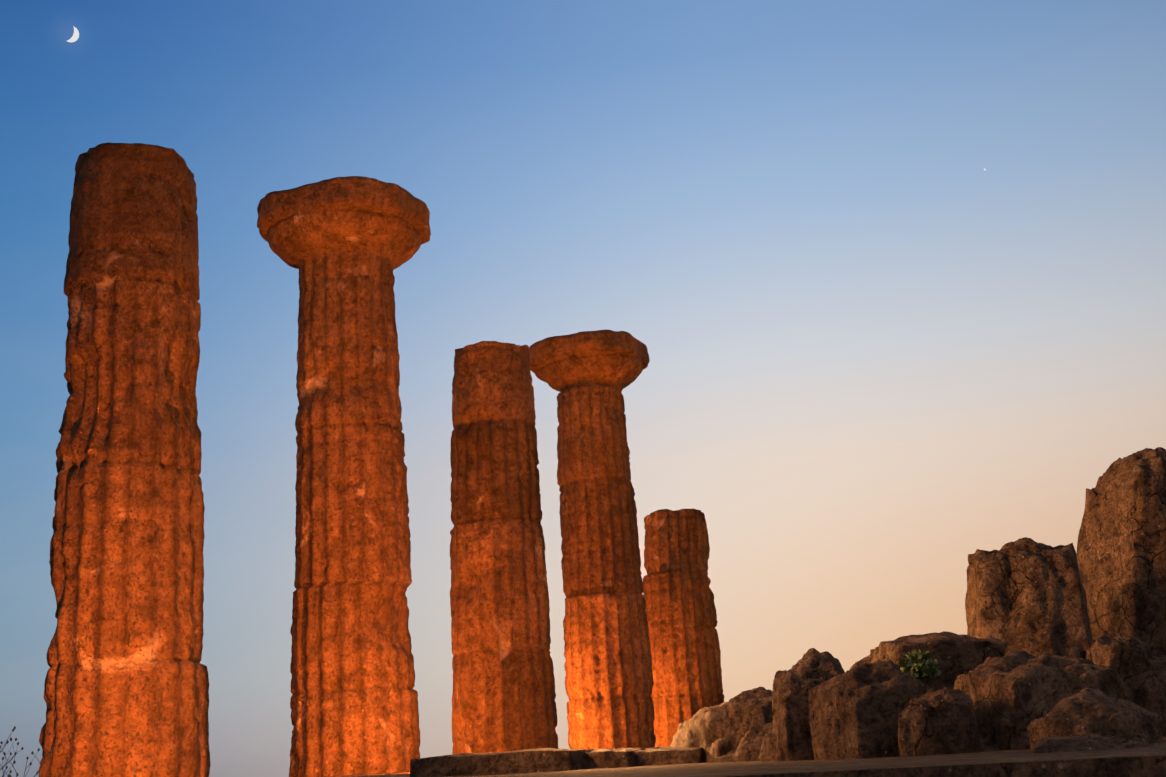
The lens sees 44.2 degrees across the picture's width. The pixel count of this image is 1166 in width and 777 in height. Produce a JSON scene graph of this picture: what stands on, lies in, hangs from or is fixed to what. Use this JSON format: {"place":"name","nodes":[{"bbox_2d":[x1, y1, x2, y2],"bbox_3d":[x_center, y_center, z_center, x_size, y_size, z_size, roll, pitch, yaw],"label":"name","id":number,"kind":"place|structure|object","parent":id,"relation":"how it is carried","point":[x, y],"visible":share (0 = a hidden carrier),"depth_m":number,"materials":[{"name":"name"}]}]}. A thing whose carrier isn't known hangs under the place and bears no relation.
{"place":"outdoors","nodes":[
{"label":"outdoors","id":0,"kind":"place"},
{"bbox_2d":[0,0,1165,776],"label":"sky","id":1,"kind":"structure","parent":0,"point":[890,274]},
{"bbox_3d":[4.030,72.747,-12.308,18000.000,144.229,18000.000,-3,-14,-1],"label":"terrain","id":2,"kind":"structure","parent":0,"visible":0},
{"bbox_2d":[0,726,60,776],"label":"dry weed","id":3,"kind":"object","parent":2,"relation":"on","point":[15,753],"visible":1,"depth_m":3.56,"materials":[{"name":"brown plant"}]},
{"bbox_2d":[324,737,1165,776],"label":"ground","id":4,"kind":"structure","parent":2,"relation":"on","point":[1140,762],"depth_m":5.83,"materials":[{"name":"stone"}]},
{"bbox_2d":[39,142,210,776],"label":"temple column","id":5,"kind":"structure","parent":4,"relation":"on","point":[126,689],"depth_m":17.96,"materials":[{"name":"brown stone"}]},
{"bbox_2d":[257,176,430,776],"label":"temple column","id":6,"kind":"structure","parent":4,"relation":"on","point":[346,246],"depth_m":22.97,"materials":[{"name":"brown stone"}]},
{"bbox_2d":[450,341,557,753],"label":"temple column","id":7,"kind":"structure","parent":4,"relation":"on","point":[503,696],"depth_m":27.57,"materials":[{"name":"brown stone"}]},
{"bbox_2d":[410,746,703,776],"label":"ledge blocks","id":8,"kind":"structure","parent":4,"relation":"on","point":[531,760],"depth_m":11.18,"materials":[{"name":"brown stone"}]},
{"bbox_2d":[529,330,655,748],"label":"temple column","id":9,"kind":"structure","parent":4,"relation":"on","point":[589,376],"depth_m":32.64,"materials":[{"name":"brown stone"}]},
{"bbox_2d":[642,509,723,746],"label":"temple column","id":10,"kind":"structure","parent":4,"relation":"on","point":[678,594],"depth_m":37.02,"materials":[{"name":"brown stone"}]},
{"bbox_2d":[670,447,1165,762],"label":"fallen blocks","id":11,"kind":"object","parent":2,"relation":"on","point":[1060,648],"visible":0.88,"depth_m":10.47,"materials":[{"name":"brown stone"}]},
{"bbox_2d":[899,649,941,680],"bbox_3d":[2.470,2.032,10.545,0.326,0.241,0.268,-3,-14,-1],"label":"caper plant","id":12,"kind":"object","parent":11,"relation":"on","point":[922,671],"visible":0.94,"depth_m":10.50,"materials":[{"name":"green plant"}]}
]}

